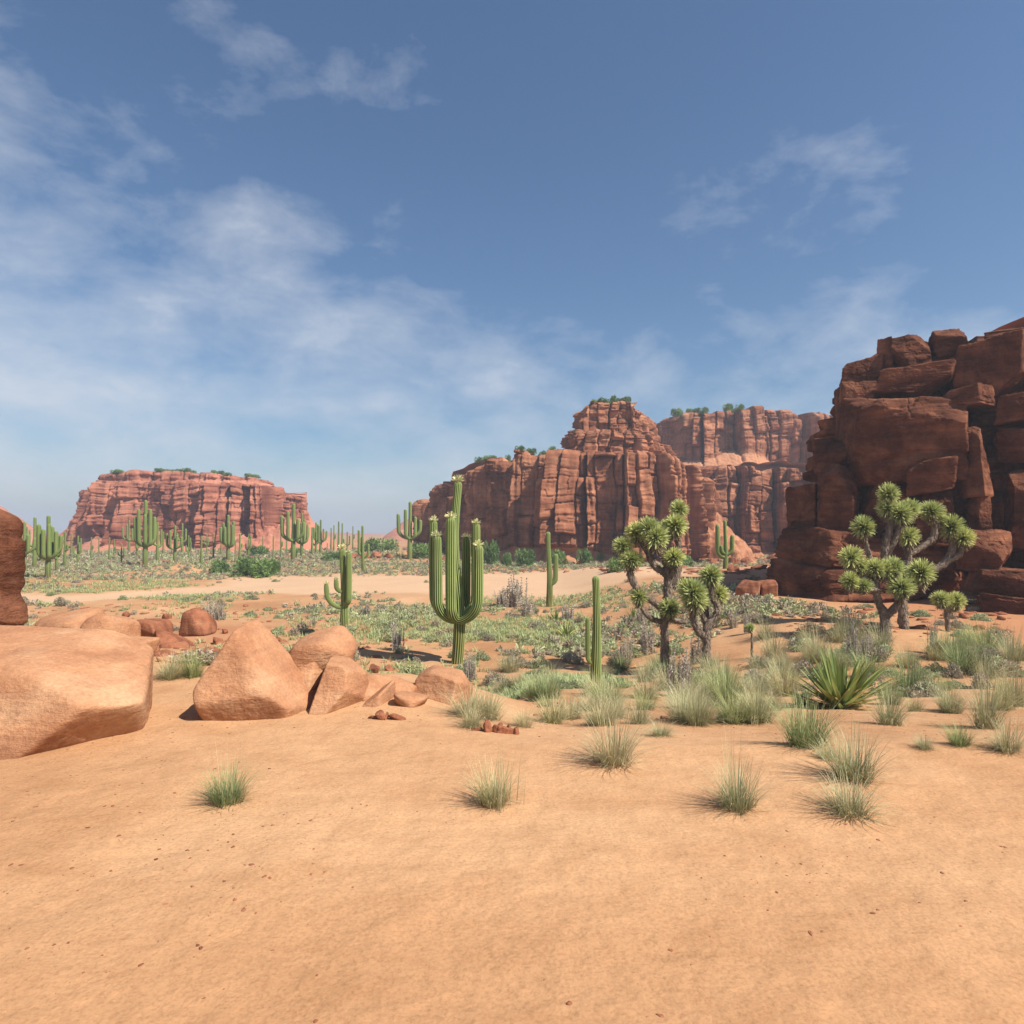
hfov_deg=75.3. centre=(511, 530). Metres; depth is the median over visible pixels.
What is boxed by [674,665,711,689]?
grass tuft
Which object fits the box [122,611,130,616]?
rock
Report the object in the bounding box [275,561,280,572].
bush
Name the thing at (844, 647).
sagebrush
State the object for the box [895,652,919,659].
sagebrush
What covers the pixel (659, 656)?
grass tuft
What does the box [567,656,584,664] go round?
sagebrush
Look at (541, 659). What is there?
sagebrush
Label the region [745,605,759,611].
sagebrush
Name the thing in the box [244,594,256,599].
sagebrush
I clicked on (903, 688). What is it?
sagebrush
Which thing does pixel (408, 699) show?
boulder
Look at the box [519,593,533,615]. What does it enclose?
dry stalks
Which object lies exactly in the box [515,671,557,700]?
grass tuft
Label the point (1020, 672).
sagebrush
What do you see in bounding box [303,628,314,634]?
sagebrush
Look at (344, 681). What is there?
boulder
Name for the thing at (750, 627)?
joshua tree
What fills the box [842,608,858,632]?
dry stalks
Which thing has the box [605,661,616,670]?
sagebrush
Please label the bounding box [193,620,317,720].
boulder
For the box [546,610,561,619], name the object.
agave
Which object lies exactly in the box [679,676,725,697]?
grass tuft
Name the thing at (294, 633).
sagebrush
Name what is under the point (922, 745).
grass tuft
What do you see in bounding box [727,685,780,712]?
grass tuft
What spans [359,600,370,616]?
dry stalks
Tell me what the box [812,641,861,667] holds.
grass tuft
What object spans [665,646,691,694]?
dry stalks
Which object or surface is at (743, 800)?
grass tuft
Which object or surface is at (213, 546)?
saguaro
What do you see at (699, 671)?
sagebrush
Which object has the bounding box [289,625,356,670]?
boulder
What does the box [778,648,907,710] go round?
agave
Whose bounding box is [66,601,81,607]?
sagebrush
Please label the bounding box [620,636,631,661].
dry stalks
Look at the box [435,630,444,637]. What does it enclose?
sagebrush
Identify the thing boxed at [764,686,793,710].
grass tuft
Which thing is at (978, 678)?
sagebrush
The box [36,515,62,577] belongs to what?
saguaro
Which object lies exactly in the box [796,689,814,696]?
sagebrush
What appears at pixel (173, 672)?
grass tuft
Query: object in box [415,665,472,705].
boulder
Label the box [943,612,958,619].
sagebrush
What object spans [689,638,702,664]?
dry stalks
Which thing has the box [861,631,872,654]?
dry stalks
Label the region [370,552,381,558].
rock
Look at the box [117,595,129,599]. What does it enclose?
sagebrush
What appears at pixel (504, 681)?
sagebrush
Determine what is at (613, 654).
sagebrush
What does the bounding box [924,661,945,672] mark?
sagebrush
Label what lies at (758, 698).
grass tuft
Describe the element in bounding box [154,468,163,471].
bush
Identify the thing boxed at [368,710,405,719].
rocks
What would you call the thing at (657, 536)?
joshua tree
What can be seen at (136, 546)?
saguaro
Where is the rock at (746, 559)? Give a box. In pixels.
[740,557,750,563]
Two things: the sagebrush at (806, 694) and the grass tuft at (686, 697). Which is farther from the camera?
the sagebrush at (806, 694)
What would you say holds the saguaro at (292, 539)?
on the ground at (582, 887)
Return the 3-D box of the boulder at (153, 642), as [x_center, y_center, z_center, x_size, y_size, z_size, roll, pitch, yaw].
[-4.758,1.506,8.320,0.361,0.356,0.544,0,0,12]
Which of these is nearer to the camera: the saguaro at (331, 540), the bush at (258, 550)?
the bush at (258, 550)
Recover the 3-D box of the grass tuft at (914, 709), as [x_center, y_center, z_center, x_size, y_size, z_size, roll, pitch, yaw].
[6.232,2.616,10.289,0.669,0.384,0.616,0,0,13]
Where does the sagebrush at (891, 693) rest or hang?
on the ground at (582, 887)
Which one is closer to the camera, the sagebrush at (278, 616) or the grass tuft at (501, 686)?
the grass tuft at (501, 686)
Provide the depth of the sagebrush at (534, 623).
31.57 m
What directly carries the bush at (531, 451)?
on the mesa at (602, 479)
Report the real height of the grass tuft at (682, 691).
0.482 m
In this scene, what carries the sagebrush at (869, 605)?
on the ground at (582, 887)
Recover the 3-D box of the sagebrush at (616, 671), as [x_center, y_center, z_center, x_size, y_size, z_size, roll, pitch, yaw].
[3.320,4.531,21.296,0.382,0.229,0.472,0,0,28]
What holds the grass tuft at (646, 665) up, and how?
on the ground at (582, 887)
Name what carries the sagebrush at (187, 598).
on the ground at (582, 887)
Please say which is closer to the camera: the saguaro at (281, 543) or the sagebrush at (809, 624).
the sagebrush at (809, 624)
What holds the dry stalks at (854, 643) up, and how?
on the ground at (582, 887)
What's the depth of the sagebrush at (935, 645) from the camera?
18.50 m
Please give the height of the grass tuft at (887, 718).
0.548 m
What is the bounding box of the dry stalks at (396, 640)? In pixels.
[391,623,404,650]
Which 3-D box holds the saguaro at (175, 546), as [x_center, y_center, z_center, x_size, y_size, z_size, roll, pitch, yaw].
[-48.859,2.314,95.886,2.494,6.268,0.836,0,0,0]
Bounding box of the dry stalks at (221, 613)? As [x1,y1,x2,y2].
[212,602,226,619]
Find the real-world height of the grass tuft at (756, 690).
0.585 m
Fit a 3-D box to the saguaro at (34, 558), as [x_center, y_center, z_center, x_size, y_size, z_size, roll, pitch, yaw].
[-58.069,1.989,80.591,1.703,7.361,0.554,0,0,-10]
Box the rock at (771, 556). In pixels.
[766,554,776,558]
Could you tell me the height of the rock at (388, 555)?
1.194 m
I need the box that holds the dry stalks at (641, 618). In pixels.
[635,609,645,624]
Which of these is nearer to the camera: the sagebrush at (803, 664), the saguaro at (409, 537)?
the sagebrush at (803, 664)
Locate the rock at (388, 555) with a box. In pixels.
[383,552,392,558]
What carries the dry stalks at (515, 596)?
on the ground at (582, 887)
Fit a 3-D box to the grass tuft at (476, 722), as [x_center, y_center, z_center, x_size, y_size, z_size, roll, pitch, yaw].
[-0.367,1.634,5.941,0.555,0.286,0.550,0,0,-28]
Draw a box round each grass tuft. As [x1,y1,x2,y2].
[153,648,192,680]
[172,645,216,678]
[190,756,269,812]
[205,735,247,805]
[429,680,510,717]
[447,698,496,730]
[449,687,506,720]
[455,755,536,811]
[460,684,524,721]
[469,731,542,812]
[480,648,531,672]
[487,671,521,691]
[502,664,536,684]
[502,706,541,728]
[509,667,567,695]
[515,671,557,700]
[516,667,580,699]
[519,687,581,724]
[532,695,557,706]
[539,662,564,674]
[541,686,600,719]
[559,699,667,772]
[567,691,642,726]
[571,676,635,703]
[572,671,608,694]
[573,670,610,695]
[573,688,607,710]
[582,690,639,718]
[587,663,618,675]
[589,675,634,704]
[592,682,631,707]
[601,648,641,670]
[615,695,668,724]
[620,666,667,699]
[625,659,658,681]
[626,690,664,709]
[634,653,659,674]
[634,716,681,737]
[636,658,673,677]
[639,682,716,722]
[642,647,682,665]
[647,673,713,700]
[648,658,677,690]
[651,681,736,726]
[658,681,701,707]
[661,688,711,709]
[671,685,730,726]
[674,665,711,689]
[677,688,720,707]
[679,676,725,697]
[682,680,717,705]
[691,658,767,706]
[692,651,747,677]
[692,667,721,688]
[693,645,725,669]
[693,751,786,819]
[696,686,766,724]
[698,675,750,692]
[704,665,743,687]
[708,695,745,722]
[716,674,794,726]
[716,722,758,815]
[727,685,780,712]
[728,692,780,725]
[729,668,767,691]
[733,687,775,711]
[738,672,775,695]
[742,647,775,668]
[742,665,764,675]
[743,612,781,639]
[748,626,803,660]
[754,670,773,691]
[755,659,811,697]
[757,650,806,684]
[757,684,857,751]
[759,651,796,671]
[759,655,806,684]
[763,692,789,706]
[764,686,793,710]
[767,649,802,668]
[783,688,814,704]
[787,624,847,659]
[791,620,821,641]
[791,637,827,662]
[792,636,829,664]
[797,719,909,789]
[799,762,913,828]
[806,738,846,762]
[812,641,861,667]
[816,614,857,643]
[822,609,869,639]
[823,646,858,672]
[838,630,869,647]
[839,645,892,678]
[841,613,890,639]
[847,675,928,726]
[858,615,903,650]
[869,652,946,688]
[876,679,916,705]
[877,671,907,695]
[883,640,932,668]
[889,692,932,711]
[905,732,943,750]
[912,629,957,661]
[921,632,1007,678]
[923,618,993,660]
[923,668,954,690]
[923,683,975,710]
[929,682,971,713]
[933,676,959,690]
[934,720,983,750]
[944,656,1021,729]
[955,621,994,646]
[959,634,990,652]
[960,615,1018,651]
[963,648,1018,678]
[967,667,1023,710]
[970,708,1023,755]
[982,621,1023,664]
[982,652,1023,706]
[990,640,1023,660]
[990,676,1021,689]
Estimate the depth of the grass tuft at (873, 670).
16.02 m
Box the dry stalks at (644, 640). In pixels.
[640,619,654,653]
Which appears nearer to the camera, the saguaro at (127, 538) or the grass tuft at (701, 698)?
the grass tuft at (701, 698)
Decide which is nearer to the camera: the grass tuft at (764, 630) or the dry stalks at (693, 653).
the dry stalks at (693, 653)
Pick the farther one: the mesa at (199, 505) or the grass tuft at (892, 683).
the mesa at (199, 505)
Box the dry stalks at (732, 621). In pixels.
[728,609,738,627]
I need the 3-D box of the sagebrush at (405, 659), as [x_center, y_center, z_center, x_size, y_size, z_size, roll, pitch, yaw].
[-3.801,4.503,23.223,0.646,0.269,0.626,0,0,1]
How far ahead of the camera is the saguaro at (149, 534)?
87.14 m
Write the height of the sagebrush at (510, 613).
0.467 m
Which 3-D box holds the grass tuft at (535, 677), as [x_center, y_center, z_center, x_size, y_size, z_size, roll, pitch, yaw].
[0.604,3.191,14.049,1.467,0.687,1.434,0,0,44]
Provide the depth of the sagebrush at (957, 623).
23.83 m
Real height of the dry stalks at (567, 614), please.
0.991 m
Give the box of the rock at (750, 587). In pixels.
[735,580,759,596]
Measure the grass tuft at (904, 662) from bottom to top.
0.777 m
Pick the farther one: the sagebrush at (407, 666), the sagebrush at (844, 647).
the sagebrush at (407, 666)
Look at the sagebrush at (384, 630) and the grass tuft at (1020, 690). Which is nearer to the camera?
the grass tuft at (1020, 690)
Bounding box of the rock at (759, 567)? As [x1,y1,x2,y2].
[750,565,767,568]
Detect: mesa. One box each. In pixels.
[59,470,344,551]
[412,401,759,562]
[656,405,832,555]
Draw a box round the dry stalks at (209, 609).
[202,597,216,616]
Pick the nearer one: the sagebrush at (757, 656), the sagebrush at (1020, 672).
the sagebrush at (1020, 672)
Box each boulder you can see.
[0,625,153,759]
[34,607,104,627]
[80,614,140,635]
[131,636,159,651]
[137,618,172,636]
[155,629,192,645]
[156,657,175,661]
[179,607,216,636]
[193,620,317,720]
[288,652,323,689]
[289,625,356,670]
[309,655,368,714]
[362,674,416,700]
[362,680,395,706]
[394,691,427,707]
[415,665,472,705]
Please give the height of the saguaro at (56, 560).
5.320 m
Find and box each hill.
[0,506,32,541]
[325,532,380,535]
[380,520,413,540]
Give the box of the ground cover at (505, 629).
[22,552,762,699]
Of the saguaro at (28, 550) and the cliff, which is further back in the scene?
the saguaro at (28, 550)
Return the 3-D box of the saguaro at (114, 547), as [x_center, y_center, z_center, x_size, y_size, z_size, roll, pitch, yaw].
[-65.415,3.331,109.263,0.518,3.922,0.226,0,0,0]
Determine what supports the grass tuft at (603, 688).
on the ground at (582, 887)
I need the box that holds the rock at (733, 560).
[728,557,740,564]
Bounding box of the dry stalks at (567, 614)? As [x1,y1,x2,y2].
[561,602,574,619]
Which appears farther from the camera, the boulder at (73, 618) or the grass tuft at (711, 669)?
the grass tuft at (711, 669)
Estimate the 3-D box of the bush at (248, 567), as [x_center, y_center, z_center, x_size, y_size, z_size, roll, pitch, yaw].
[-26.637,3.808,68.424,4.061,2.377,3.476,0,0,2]
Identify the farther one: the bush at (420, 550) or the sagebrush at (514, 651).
the bush at (420, 550)
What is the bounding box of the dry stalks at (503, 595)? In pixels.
[494,586,508,606]
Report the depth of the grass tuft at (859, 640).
19.45 m
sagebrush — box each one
[23,596,30,603]
[28,613,37,618]
[46,592,60,595]
[54,596,71,606]
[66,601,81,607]
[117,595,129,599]
[168,647,218,665]
[182,597,193,601]
[216,599,226,606]
[243,611,257,616]
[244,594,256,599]
[263,607,272,610]
[270,627,284,634]
[272,614,281,618]
[289,628,301,635]
[296,621,311,635]
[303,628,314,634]
[306,620,316,625]
[309,607,321,612]
[348,625,358,632]
[353,650,360,660]
[375,627,392,634]
[377,632,393,641]
[393,645,404,653]
[394,655,411,662]
[399,660,421,673]
[402,652,414,659]
[408,632,421,639]
[411,656,421,663]
[415,625,426,630]
[420,634,440,642]
[431,620,440,626]
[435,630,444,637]
[438,636,452,642]
[439,640,452,646]
[442,627,452,634]
[452,664,466,671]
[471,650,490,660]
[477,631,490,637]
[481,633,497,640]
[482,670,507,685]
[497,678,510,686]
[499,648,520,655]
[505,611,518,617]
[514,656,533,668]
[516,633,534,644]
[522,639,541,645]
[525,669,544,678]
[527,621,546,628]
[529,655,554,670]
[534,624,548,630]
[556,683,574,688]
[560,651,581,661]
[562,638,574,648]
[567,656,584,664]
[572,616,582,623]
[578,601,590,607]
[601,647,613,655]
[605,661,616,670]
[610,668,622,673]
[612,649,634,660]
[630,621,641,626]
[630,648,649,656]
[648,662,665,677]
[668,629,678,634]
[668,642,684,654]
[693,667,708,673]
[727,595,735,604]
[740,611,760,621]
[743,669,774,678]
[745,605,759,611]
[748,655,776,667]
[749,575,759,580]
[754,613,773,622]
[764,594,772,600]
[765,664,797,677]
[787,637,804,648]
[790,638,814,651]
[791,659,814,673]
[796,621,815,629]
[796,682,816,690]
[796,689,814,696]
[799,669,811,677]
[808,662,823,678]
[812,624,825,629]
[820,610,832,618]
[823,606,836,612]
[823,617,838,621]
[833,642,864,656]
[847,652,869,665]
[852,605,868,608]
[860,603,873,607]
[863,647,890,661]
[867,673,883,681]
[869,643,893,654]
[877,688,905,696]
[879,668,899,677]
[893,686,909,696]
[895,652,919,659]
[905,680,943,697]
[907,680,945,695]
[912,609,932,616]
[913,667,941,680]
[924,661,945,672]
[926,641,960,660]
[933,620,944,624]
[942,662,963,678]
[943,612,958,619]
[947,679,970,688]
[949,629,967,637]
[950,619,971,629]
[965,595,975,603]
[965,647,985,658]
[967,647,1000,662]
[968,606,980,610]
[969,613,993,621]
[969,671,993,689]
[981,655,1003,665]
[984,626,1011,640]
[987,660,1023,677]
[989,659,1021,677]
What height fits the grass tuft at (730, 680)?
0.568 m
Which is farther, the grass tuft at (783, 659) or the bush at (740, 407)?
the bush at (740, 407)
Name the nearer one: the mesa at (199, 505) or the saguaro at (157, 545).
the saguaro at (157, 545)
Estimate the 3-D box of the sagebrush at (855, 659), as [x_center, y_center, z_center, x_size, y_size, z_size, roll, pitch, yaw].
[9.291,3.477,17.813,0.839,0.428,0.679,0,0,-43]
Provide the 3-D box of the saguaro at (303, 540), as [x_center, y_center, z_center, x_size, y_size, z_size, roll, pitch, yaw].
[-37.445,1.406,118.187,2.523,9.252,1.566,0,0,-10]
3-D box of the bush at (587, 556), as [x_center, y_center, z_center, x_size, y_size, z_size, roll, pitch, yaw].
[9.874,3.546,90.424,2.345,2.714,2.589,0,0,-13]
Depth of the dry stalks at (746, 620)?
23.66 m
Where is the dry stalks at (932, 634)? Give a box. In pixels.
[927,618,937,643]
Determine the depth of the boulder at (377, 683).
6.83 m
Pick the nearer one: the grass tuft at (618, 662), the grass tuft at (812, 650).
the grass tuft at (812, 650)
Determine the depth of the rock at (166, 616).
34.94 m
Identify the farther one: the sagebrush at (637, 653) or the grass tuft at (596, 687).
the sagebrush at (637, 653)
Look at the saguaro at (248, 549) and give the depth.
118.75 m
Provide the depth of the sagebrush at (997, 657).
17.12 m
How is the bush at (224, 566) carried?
on the ground at (582, 887)
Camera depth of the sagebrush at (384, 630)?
29.29 m
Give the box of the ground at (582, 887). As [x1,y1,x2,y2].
[0,533,1023,1023]
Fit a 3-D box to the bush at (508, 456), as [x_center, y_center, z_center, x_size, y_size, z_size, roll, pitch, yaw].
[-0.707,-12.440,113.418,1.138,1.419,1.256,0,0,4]
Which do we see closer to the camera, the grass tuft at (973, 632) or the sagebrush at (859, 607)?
the grass tuft at (973, 632)
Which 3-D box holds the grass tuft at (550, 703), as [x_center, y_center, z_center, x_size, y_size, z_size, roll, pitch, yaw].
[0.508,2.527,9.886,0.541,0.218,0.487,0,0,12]
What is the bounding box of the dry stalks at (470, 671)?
[463,652,476,681]
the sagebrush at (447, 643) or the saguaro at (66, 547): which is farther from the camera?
the saguaro at (66, 547)
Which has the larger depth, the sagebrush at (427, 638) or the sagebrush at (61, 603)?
the sagebrush at (61, 603)
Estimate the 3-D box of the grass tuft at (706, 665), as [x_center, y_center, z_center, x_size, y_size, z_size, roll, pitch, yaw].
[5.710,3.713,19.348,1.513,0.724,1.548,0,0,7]
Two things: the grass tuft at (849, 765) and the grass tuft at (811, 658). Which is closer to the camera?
the grass tuft at (849, 765)
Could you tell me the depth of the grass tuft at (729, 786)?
4.11 m
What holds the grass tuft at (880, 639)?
on the ground at (582, 887)
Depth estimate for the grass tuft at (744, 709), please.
7.35 m
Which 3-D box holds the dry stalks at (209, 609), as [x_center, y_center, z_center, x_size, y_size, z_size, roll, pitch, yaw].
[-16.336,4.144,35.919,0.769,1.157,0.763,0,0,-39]
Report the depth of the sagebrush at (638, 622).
29.20 m
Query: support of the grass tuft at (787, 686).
on the ground at (582, 887)
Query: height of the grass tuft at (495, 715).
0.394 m
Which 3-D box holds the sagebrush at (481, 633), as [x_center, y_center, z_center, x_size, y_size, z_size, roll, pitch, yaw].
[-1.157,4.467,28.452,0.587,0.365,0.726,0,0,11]
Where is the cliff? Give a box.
[766,317,1023,614]
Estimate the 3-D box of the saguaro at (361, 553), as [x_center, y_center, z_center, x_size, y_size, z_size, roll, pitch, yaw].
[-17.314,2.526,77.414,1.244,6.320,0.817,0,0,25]
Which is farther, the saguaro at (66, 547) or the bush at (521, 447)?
the bush at (521, 447)
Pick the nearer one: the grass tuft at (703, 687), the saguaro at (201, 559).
the grass tuft at (703, 687)
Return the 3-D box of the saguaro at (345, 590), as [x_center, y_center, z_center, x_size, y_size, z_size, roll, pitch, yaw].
[-7.444,2.610,28.576,1.274,4.214,0.778,0,0,0]
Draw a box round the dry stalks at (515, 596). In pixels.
[506,572,528,606]
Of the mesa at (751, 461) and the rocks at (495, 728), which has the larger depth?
the mesa at (751, 461)
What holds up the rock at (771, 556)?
on the ground at (582, 887)
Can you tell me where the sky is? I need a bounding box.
[0,0,1023,532]
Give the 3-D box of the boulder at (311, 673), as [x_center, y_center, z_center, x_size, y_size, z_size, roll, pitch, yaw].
[-2.132,1.399,6.800,0.476,0.428,0.500,0,0,0]
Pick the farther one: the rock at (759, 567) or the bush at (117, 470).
the bush at (117, 470)
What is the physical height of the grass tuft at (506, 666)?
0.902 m
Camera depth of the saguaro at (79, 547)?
100.20 m
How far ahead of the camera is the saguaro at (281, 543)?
112.67 m
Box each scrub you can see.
[21,547,878,658]
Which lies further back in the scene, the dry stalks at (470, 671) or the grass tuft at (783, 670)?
the dry stalks at (470, 671)
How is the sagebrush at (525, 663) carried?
on the ground at (582, 887)
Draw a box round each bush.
[112,469,123,472]
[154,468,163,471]
[181,468,191,471]
[208,559,230,573]
[230,557,273,577]
[235,556,255,571]
[245,544,269,555]
[265,558,277,574]
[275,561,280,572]
[287,548,299,554]
[320,551,339,560]
[355,537,399,551]
[412,542,428,558]
[474,456,481,463]
[481,455,490,461]
[482,538,499,565]
[500,552,511,565]
[505,454,510,460]
[514,548,534,567]
[515,445,525,450]
[526,448,536,454]
[551,548,568,564]
[575,547,593,563]
[596,552,604,561]
[603,398,612,404]
[606,556,624,571]
[610,395,616,402]
[623,396,630,402]
[670,407,682,416]
[682,554,694,565]
[699,407,708,414]
[722,403,732,411]
[735,404,744,410]
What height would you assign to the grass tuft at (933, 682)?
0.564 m
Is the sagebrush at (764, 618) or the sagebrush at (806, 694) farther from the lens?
the sagebrush at (764, 618)
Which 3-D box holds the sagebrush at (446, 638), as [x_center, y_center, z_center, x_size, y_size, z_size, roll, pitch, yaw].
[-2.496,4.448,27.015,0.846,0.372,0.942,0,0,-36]
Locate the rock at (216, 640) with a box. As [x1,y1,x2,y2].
[213,637,223,644]
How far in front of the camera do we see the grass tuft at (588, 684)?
14.29 m
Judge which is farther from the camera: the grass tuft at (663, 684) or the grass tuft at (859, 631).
the grass tuft at (859, 631)
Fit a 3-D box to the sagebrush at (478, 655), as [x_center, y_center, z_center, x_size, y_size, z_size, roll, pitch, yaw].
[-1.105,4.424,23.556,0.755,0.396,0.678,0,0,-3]
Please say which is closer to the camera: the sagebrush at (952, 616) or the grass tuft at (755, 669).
the grass tuft at (755, 669)
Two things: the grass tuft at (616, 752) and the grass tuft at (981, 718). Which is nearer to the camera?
the grass tuft at (616, 752)
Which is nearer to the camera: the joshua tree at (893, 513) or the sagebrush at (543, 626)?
the joshua tree at (893, 513)
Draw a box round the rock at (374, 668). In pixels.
[369,664,379,672]
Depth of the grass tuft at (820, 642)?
19.00 m
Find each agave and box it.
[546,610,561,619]
[553,617,579,636]
[625,607,637,617]
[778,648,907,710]
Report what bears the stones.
on the ground at (582, 887)
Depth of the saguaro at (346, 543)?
137.49 m
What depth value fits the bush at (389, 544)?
140.04 m
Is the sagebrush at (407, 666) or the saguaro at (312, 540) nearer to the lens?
the sagebrush at (407, 666)
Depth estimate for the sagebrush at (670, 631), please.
26.35 m
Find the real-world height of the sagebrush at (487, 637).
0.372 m
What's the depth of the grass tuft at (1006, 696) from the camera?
10.18 m
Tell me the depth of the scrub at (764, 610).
64.60 m
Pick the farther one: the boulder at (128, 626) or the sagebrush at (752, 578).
the sagebrush at (752, 578)
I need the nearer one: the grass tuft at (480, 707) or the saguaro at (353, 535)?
the grass tuft at (480, 707)
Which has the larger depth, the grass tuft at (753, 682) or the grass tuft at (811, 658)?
the grass tuft at (811, 658)
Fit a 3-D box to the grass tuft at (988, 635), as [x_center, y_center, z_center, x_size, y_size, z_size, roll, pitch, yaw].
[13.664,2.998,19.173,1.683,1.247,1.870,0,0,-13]
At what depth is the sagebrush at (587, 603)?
39.83 m
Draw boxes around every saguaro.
[22,527,30,542]
[23,522,35,570]
[26,517,36,567]
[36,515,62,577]
[54,551,61,570]
[63,532,68,566]
[70,534,72,554]
[73,536,81,561]
[90,537,93,557]
[108,537,109,559]
[113,539,115,558]
[117,543,124,562]
[122,520,133,550]
[133,500,156,565]
[135,543,139,554]
[153,522,162,561]
[162,532,163,553]
[166,525,182,560]
[176,523,186,551]
[185,536,191,558]
[200,536,202,565]
[204,534,208,551]
[212,533,215,557]
[219,515,234,560]
[239,534,242,558]
[245,534,250,555]
[272,536,273,559]
[280,504,304,558]
[280,534,282,556]
[295,513,308,555]
[311,527,312,554]
[313,520,327,552]
[313,522,319,552]
[324,543,352,628]
[330,528,331,550]
[333,525,335,549]
[337,521,339,550]
[341,523,342,547]
[343,532,349,552]
[352,526,354,549]
[358,526,369,570]
[397,502,421,558]
[429,474,483,663]
[546,532,557,606]
[585,576,600,684]
[715,520,733,568]
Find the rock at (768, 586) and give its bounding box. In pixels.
[758,579,777,596]
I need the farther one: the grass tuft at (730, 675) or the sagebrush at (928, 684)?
the grass tuft at (730, 675)
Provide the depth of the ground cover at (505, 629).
32.55 m
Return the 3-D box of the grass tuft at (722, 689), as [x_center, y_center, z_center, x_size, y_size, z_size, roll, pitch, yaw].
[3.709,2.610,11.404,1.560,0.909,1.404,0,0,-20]
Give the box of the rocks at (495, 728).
[471,719,518,734]
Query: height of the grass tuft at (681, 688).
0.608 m
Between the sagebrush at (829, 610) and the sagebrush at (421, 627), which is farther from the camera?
the sagebrush at (421, 627)
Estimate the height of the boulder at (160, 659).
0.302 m
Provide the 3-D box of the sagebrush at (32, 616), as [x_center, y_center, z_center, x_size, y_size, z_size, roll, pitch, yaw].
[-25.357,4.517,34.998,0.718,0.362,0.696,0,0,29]
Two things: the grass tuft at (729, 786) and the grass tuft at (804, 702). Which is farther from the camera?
the grass tuft at (804, 702)
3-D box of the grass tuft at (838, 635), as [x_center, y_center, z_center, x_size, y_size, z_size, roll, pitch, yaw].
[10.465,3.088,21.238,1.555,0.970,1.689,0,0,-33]
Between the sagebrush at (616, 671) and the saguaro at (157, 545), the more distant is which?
the saguaro at (157, 545)
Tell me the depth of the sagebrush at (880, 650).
17.99 m
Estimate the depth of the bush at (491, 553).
90.04 m
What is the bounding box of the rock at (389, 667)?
[384,664,392,670]
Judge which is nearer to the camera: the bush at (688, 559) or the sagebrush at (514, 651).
the sagebrush at (514, 651)
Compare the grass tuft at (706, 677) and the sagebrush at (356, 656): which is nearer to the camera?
the grass tuft at (706, 677)
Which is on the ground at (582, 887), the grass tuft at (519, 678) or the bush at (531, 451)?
the grass tuft at (519, 678)
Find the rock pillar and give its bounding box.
[0,509,27,625]
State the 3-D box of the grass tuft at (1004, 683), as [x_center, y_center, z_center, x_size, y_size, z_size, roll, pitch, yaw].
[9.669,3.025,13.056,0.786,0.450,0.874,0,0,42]
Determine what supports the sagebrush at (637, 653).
on the ground at (582, 887)
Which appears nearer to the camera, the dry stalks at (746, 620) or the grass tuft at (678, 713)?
the grass tuft at (678, 713)
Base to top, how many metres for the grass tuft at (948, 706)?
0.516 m
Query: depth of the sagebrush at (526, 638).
27.01 m
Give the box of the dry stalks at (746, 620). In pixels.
[743,612,750,633]
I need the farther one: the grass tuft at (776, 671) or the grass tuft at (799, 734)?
the grass tuft at (776, 671)
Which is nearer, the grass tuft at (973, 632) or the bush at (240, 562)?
the grass tuft at (973, 632)
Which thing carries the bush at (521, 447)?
on the mesa at (602, 479)
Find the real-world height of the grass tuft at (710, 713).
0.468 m
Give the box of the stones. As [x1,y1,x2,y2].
[3,553,1023,1022]
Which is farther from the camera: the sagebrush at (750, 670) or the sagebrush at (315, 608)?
the sagebrush at (315, 608)
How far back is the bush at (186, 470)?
166.87 m
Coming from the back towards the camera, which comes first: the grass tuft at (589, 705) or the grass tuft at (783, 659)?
the grass tuft at (783, 659)
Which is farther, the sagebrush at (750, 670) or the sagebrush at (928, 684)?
the sagebrush at (750, 670)
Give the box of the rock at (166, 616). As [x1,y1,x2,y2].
[161,614,171,618]
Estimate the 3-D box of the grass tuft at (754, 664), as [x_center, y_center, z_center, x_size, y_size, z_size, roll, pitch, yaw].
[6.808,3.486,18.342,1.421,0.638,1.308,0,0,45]
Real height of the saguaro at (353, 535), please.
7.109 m
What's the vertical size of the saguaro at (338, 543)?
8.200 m
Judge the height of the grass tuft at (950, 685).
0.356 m
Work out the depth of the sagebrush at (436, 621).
32.16 m
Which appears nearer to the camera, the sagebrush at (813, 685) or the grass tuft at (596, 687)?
the grass tuft at (596, 687)
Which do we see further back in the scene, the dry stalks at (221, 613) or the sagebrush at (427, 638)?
the dry stalks at (221, 613)
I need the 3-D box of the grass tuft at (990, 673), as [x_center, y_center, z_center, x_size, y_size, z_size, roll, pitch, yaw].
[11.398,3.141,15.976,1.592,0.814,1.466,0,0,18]
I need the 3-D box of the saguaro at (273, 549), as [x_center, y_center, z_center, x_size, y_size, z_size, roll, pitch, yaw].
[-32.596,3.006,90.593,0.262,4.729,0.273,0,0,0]
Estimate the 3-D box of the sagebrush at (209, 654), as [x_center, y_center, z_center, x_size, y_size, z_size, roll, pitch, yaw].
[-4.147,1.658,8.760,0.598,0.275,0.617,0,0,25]
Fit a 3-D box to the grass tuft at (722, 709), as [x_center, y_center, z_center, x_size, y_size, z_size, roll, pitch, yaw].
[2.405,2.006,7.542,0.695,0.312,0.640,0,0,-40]
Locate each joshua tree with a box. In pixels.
[611,498,689,667]
[675,563,730,663]
[744,622,755,657]
[838,544,938,641]
[849,481,977,629]
[930,590,967,631]
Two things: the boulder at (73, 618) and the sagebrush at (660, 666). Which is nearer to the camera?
the boulder at (73, 618)
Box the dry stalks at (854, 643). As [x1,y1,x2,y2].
[844,617,860,657]

